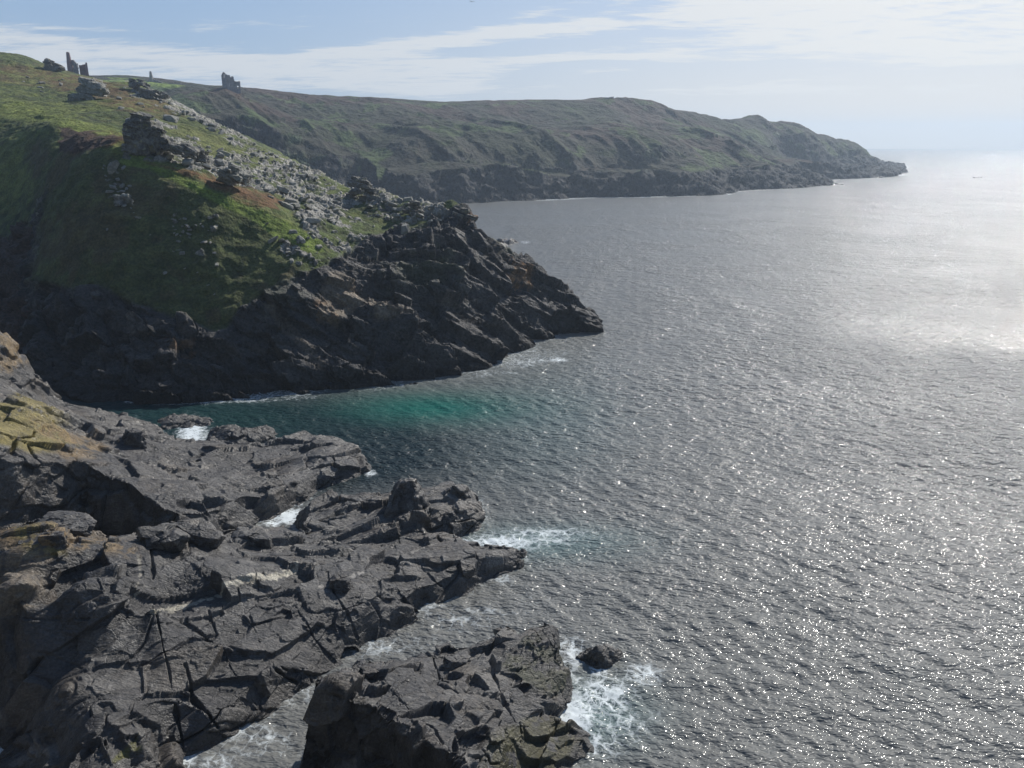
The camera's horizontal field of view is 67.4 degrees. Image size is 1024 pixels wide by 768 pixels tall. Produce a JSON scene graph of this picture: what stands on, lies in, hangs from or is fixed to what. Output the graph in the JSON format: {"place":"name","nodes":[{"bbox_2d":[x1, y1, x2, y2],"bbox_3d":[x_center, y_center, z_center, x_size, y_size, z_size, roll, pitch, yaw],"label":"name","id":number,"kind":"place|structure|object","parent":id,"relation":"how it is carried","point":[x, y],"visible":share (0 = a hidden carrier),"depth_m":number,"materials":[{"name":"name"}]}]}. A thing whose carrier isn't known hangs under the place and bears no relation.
{"place":"outdoors","nodes":[
{"label":"outdoors","id":0,"kind":"place"},
{"bbox_2d":[0,52,603,404],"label":"headland","id":1,"kind":"structure","parent":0,"point":[92,309],"depth_m":139.97,"materials":[{"name":"grey stone"}]},
{"bbox_2d":[43,58,65,71],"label":"rock tor","id":2,"kind":"structure","parent":1,"relation":"on","point":[50,65],"depth_m":324.11,"materials":[{"name":"grey stone"}]},
{"bbox_2d":[66,52,88,75],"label":"ruined engine house","id":3,"kind":"structure","parent":1,"relation":"on","point":[72,65],"depth_m":421.54,"materials":[{"name":"grey stone"}]},
{"bbox_2d":[67,76,109,100],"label":"rock tor","id":4,"kind":"structure","parent":1,"relation":"on","point":[87,89],"depth_m":247.90,"materials":[{"name":"stone"}]},
{"bbox_2d":[107,160,119,173],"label":"boulder","id":5,"kind":"object","parent":1,"relation":"on","point":[113,167],"visible":1,"depth_m":140.75,"materials":[{"name":"stone"}]},
{"bbox_2d":[128,78,150,89],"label":"rock tor","id":6,"kind":"structure","parent":1,"relation":"on","point":[134,84],"depth_m":282.49,"materials":[{"name":"grey stone"}]},
{"bbox_2d":[136,87,169,99],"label":"rock tor","id":7,"kind":"structure","parent":1,"relation":"on","point":[146,93],"depth_m":274.67,"materials":[{"name":"grey stone"}]},
{"bbox_2d":[121,111,199,157],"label":"rock tor","id":8,"kind":"structure","parent":1,"relation":"on","point":[143,134],"depth_m":143.37,"materials":[{"name":"grey stone"}]},
{"bbox_2d":[164,154,173,158],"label":"boulder","id":9,"kind":"object","parent":1,"relation":"on","point":[169,156],"visible":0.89,"depth_m":146.36,"materials":[{"name":"stone"}]},
{"bbox_2d":[163,114,178,122],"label":"boulder","id":10,"kind":"object","parent":1,"relation":"on","point":[171,118],"visible":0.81,"depth_m":230.45,"materials":[{"name":"stone"}]},
{"bbox_2d":[182,159,193,165],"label":"boulder","id":11,"kind":"object","parent":1,"relation":"on","point":[188,162],"visible":1,"depth_m":145.21,"materials":[{"name":"stone"}]},
{"bbox_2d":[178,146,209,162],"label":"rock tor","id":12,"kind":"structure","parent":1,"relation":"on","point":[202,157],"depth_m":160.49,"materials":[{"name":"grey stone"}]},
{"bbox_2d":[201,162,210,168],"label":"boulder","id":13,"kind":"object","parent":1,"relation":"on","point":[204,165],"visible":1,"depth_m":157.68,"materials":[{"name":"stone"}]},
{"bbox_2d":[208,122,217,127],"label":"boulder","id":14,"kind":"object","parent":1,"relation":"on","point":[212,125],"visible":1,"depth_m":240.23,"materials":[{"name":"stone"}]},
{"bbox_2d":[215,158,224,165],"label":"boulder","id":15,"kind":"object","parent":1,"relation":"on","point":[220,161],"visible":1,"depth_m":167.09,"materials":[{"name":"stone"}]},
{"bbox_2d":[215,154,224,157],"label":"boulder","id":16,"kind":"object","parent":1,"relation":"on","point":[220,155],"visible":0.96,"depth_m":169.32,"materials":[{"name":"stone"}]},
{"bbox_2d":[219,150,229,156],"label":"boulder","id":17,"kind":"object","parent":1,"relation":"on","point":[225,153],"visible":0.61,"depth_m":192.83,"materials":[{"name":"stone"}]},
{"bbox_2d":[215,162,251,185],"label":"rock tor","id":18,"kind":"structure","parent":1,"relation":"on","point":[228,176],"depth_m":144.24,"materials":[{"name":"stone"}]},
{"bbox_2d":[250,152,258,156],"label":"boulder","id":19,"kind":"object","parent":1,"relation":"on","point":[254,154],"visible":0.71,"depth_m":210.60,"materials":[{"name":"stone"}]},
{"bbox_2d":[268,236,277,243],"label":"boulder","id":20,"kind":"object","parent":1,"relation":"on","point":[273,239],"visible":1,"depth_m":139.38,"materials":[{"name":"stone"}]},
{"bbox_2d":[277,185,288,193],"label":"boulder","id":21,"kind":"object","parent":1,"relation":"on","point":[282,189],"visible":0.94,"depth_m":164.62,"materials":[{"name":"stone"}]},
{"bbox_2d":[281,202,293,209],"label":"boulder","id":22,"kind":"object","parent":1,"relation":"on","point":[287,205],"visible":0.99,"depth_m":152.32,"materials":[{"name":"stone"}]},
{"bbox_2d":[284,198,298,202],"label":"boulder","id":23,"kind":"object","parent":1,"relation":"on","point":[288,200],"visible":0.7,"depth_m":157.52,"materials":[{"name":"stone"}]},
{"bbox_2d":[289,230,297,233],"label":"boulder","id":24,"kind":"object","parent":1,"relation":"on","point":[292,231],"visible":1,"depth_m":142.50,"materials":[{"name":"stone"}]},
{"bbox_2d":[288,203,300,207],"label":"boulder","id":25,"kind":"object","parent":1,"relation":"on","point":[296,205],"visible":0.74,"depth_m":153.93,"materials":[{"name":"stone"}]},
{"bbox_2d":[297,235,304,243],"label":"boulder","id":26,"kind":"object","parent":1,"relation":"on","point":[302,239],"visible":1,"depth_m":141.12,"materials":[{"name":"stone"}]},
{"bbox_2d":[300,196,309,201],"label":"boulder","id":27,"kind":"object","parent":1,"relation":"on","point":[305,198],"visible":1,"depth_m":165.46,"materials":[{"name":"stone"}]},
{"bbox_2d":[304,204,311,208],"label":"boulder","id":28,"kind":"object","parent":1,"relation":"on","point":[307,206],"visible":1,"depth_m":159.12,"materials":[{"name":"stone"}]},
{"bbox_2d":[306,217,320,222],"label":"boulder","id":29,"kind":"object","parent":1,"relation":"on","point":[310,219],"visible":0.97,"depth_m":147.63,"materials":[{"name":"stone"}]},
{"bbox_2d":[345,176,376,201],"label":"rock tor","id":30,"kind":"structure","parent":1,"relation":"on","point":[369,189],"depth_m":182.46,"materials":[{"name":"grey stone"}]},
{"bbox_2d":[392,213,399,216],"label":"boulder","id":31,"kind":"object","parent":1,"relation":"on","point":[395,214],"visible":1,"depth_m":169.43,"materials":[{"name":"stone"}]},
{"bbox_2d":[401,224,408,234],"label":"boulder","id":32,"kind":"object","parent":1,"relation":"on","point":[404,228],"visible":0.94,"depth_m":158.54,"materials":[{"name":"stone"}]},
{"bbox_2d":[403,197,412,201],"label":"boulder","id":33,"kind":"object","parent":1,"relation":"on","point":[407,198],"visible":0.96,"depth_m":181.50,"materials":[{"name":"stone"}]},
{"bbox_2d":[401,200,424,216],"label":"rock tor","id":34,"kind":"structure","parent":1,"relation":"on","point":[415,205],"depth_m":170.33,"materials":[{"name":"grey stone"}]},
{"bbox_2d":[414,212,423,217],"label":"boulder","id":35,"kind":"object","parent":1,"relation":"on","point":[418,215],"visible":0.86,"depth_m":167.52,"materials":[{"name":"stone"}]},
{"bbox_2d":[447,208,477,219],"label":"rock tor","id":36,"kind":"structure","parent":1,"relation":"on","point":[466,211],"depth_m":166.12,"materials":[{"name":"grey stone"}]},
{"bbox_2d":[89,75,907,203],"bbox_3d":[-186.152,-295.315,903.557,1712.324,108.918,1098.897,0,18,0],"label":"headland","id":37,"kind":"structure","parent":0,"point":[477,151],"depth_m":631.18,"materials":[{"name":"green plant"}]},
{"bbox_2d":[147,71,180,83],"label":"ruined stack","id":38,"kind":"object","parent":37,"relation":"on","point":[151,79],"visible":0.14,"depth_m":670.24,"materials":[{"name":"stone"}]},
{"bbox_2d":[221,72,241,93],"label":"ruined engine house","id":39,"kind":"structure","parent":37,"relation":"on","point":[229,83],"depth_m":570.90,"materials":[{"name":"stone"}]},
{"bbox_2d":[0,149,1023,767],"bbox_3d":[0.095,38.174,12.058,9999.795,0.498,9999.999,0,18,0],"label":"sea","id":40,"kind":"structure","parent":0,"point":[742,475],"depth_m":99.50,"materials":[{"name":"liquid"}]},
{"bbox_2d":[157,413,212,429],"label":"sea rock","id":41,"kind":"object","parent":40,"relation":"in","point":[173,420],"visible":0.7,"depth_m":113.84,"materials":[{"name":"grey stone"}]},
{"bbox_2d":[0,331,371,535],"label":"rocky promontory","id":42,"kind":"structure","parent":40,"relation":"in","point":[57,453],"depth_m":84.35,"materials":[{"name":"grey stone"}]},
{"bbox_2d":[122,428,146,448],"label":"boulder","id":43,"kind":"object","parent":42,"relation":"on","point":[134,437],"visible":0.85,"depth_m":90.18,"materials":[{"name":"grey stone"}]},
{"bbox_2d":[208,424,277,443],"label":"sea rock","id":44,"kind":"object","parent":40,"relation":"in","point":[235,433],"visible":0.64,"depth_m":106.78,"materials":[{"name":"grey stone"}]},
{"bbox_2d":[0,481,526,767],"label":"rock platform","id":45,"kind":"object","parent":40,"relation":"in","point":[125,651],"visible":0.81,"depth_m":58.78,"materials":[{"name":"grey stone"}]},
{"bbox_2d":[37,527,67,548],"bbox_3d":[-36.259,12.499,61.069,1.932,1.954,1.686,-5,18,-16],"label":"boulder","id":46,"kind":"object","parent":45,"relation":"on","point":[55,537],"visible":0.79,"depth_m":60.52,"materials":[{"name":"grey stone"}]},
{"bbox_2d":[36,510,96,536],"bbox_3d":[-37.394,11.801,64.769,4.549,1.825,3.566,0,18,0],"label":"boulder","id":47,"kind":"object","parent":45,"relation":"on","point":[80,524],"visible":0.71,"depth_m":64.38,"materials":[{"name":"grey stone"}]},
{"bbox_2d":[136,523,189,553],"bbox_3d":[-29.566,13.296,65.090,4.241,3.195,3.046,-8,19,-25],"label":"boulder","id":48,"kind":"object","parent":45,"relation":"on","point":[168,537],"visible":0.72,"depth_m":64.26,"materials":[{"name":"grey stone"}]},
{"bbox_2d":[170,518,225,548],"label":"boulder","id":49,"kind":"object","parent":45,"relation":"on","point":[202,532],"visible":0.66,"depth_m":66.97,"materials":[{"name":"grey stone"}]},
{"bbox_2d":[231,525,273,548],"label":"boulder","id":50,"kind":"object","parent":45,"relation":"on","point":[259,536],"visible":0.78,"depth_m":70.21,"materials":[{"name":"grey stone"}]},
{"bbox_2d":[329,574,352,593],"bbox_3d":[-14.675,17.097,65.346,2.096,1.768,1.534,0,18,0],"label":"boulder","id":51,"kind":"object","parent":45,"relation":"on","point":[340,583],"visible":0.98,"depth_m":64.83,"materials":[{"name":"grey stone"}]},
{"bbox_2d":[383,478,430,517],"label":"boulder","id":52,"kind":"object","parent":45,"relation":"on","point":[407,495],"visible":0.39,"depth_m":81.55,"materials":[{"name":"grey stone"}]},
{"bbox_2d":[460,559,475,577],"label":"boulder","id":53,"kind":"object","parent":45,"relation":"on","point":[467,569],"visible":1,"depth_m":71.75,"materials":[{"name":"grey stone"}]},
{"bbox_2d":[299,622,593,767],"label":"rock outcrop","id":54,"kind":"object","parent":40,"relation":"in","point":[502,698],"visible":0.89,"depth_m":50.77,"materials":[{"name":"grey stone"}]},
{"bbox_2d":[360,661,383,679],"bbox_3d":[-9.623,19.908,53.027,1.850,1.348,1.435,-7,19,-20],"label":"boulder","id":55,"kind":"object","parent":54,"relation":"on","point":[370,671],"visible":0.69,"depth_m":52.51,"materials":[{"name":"grey stone"}]},
{"bbox_2d":[443,652,470,670],"bbox_3d":[-4.125,20.700,56.984,2.494,1.676,1.767,-8,19,-23],"label":"boulder","id":56,"kind":"object","parent":54,"relation":"on","point":[456,660],"visible":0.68,"depth_m":56.42,"materials":[{"name":"grey stone"}]},
{"bbox_2d":[533,637,549,649],"bbox_3d":[2.197,20.842,60.401,1.778,1.980,1.402,-12,21,-34],"label":"boulder","id":57,"kind":"object","parent":54,"relation":"on","point":[545,642],"visible":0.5,"depth_m":59.84,"materials":[{"name":"grey stone"}]},
{"bbox_2d":[441,511,458,533],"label":"boulder","id":58,"kind":"object","parent":40,"relation":"in","point":[449,516],"visible":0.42,"depth_m":81.63,"materials":[{"name":"grey stone"}]},
{"bbox_2d":[442,484,481,504],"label":"boulder","id":59,"kind":"object","parent":40,"relation":"in","point":[463,491],"visible":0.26,"depth_m":85.59,"materials":[{"name":"grey stone"}]},
{"bbox_2d":[484,544,503,549],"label":"sea rock","id":60,"kind":"object","parent":40,"relation":"in","point":[492,547],"visible":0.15,"depth_m":76.66,"materials":[{"name":"grey stone"}]},
{"bbox_2d":[496,238,517,247],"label":"rock spit","id":61,"kind":"structure","parent":40,"relation":"in","point":[505,242],"depth_m":311.12,"materials":[{"name":"grey stone"}]},
{"bbox_2d":[576,644,622,668],"bbox_3d":[7.183,22.278,62.355,6.054,2.534,5.342,0,18,0],"label":"sea rock","id":62,"kind":"object","parent":40,"relation":"in","point":[604,656],"visible":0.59,"depth_m":61.88,"materials":[{"name":"grey stone"}]},
{"bbox_2d":[0,0,1023,148],"label":"sky","id":63,"kind":"structure","parent":0,"point":[871,74],"materials":[{"name":"blue"}]}
]}

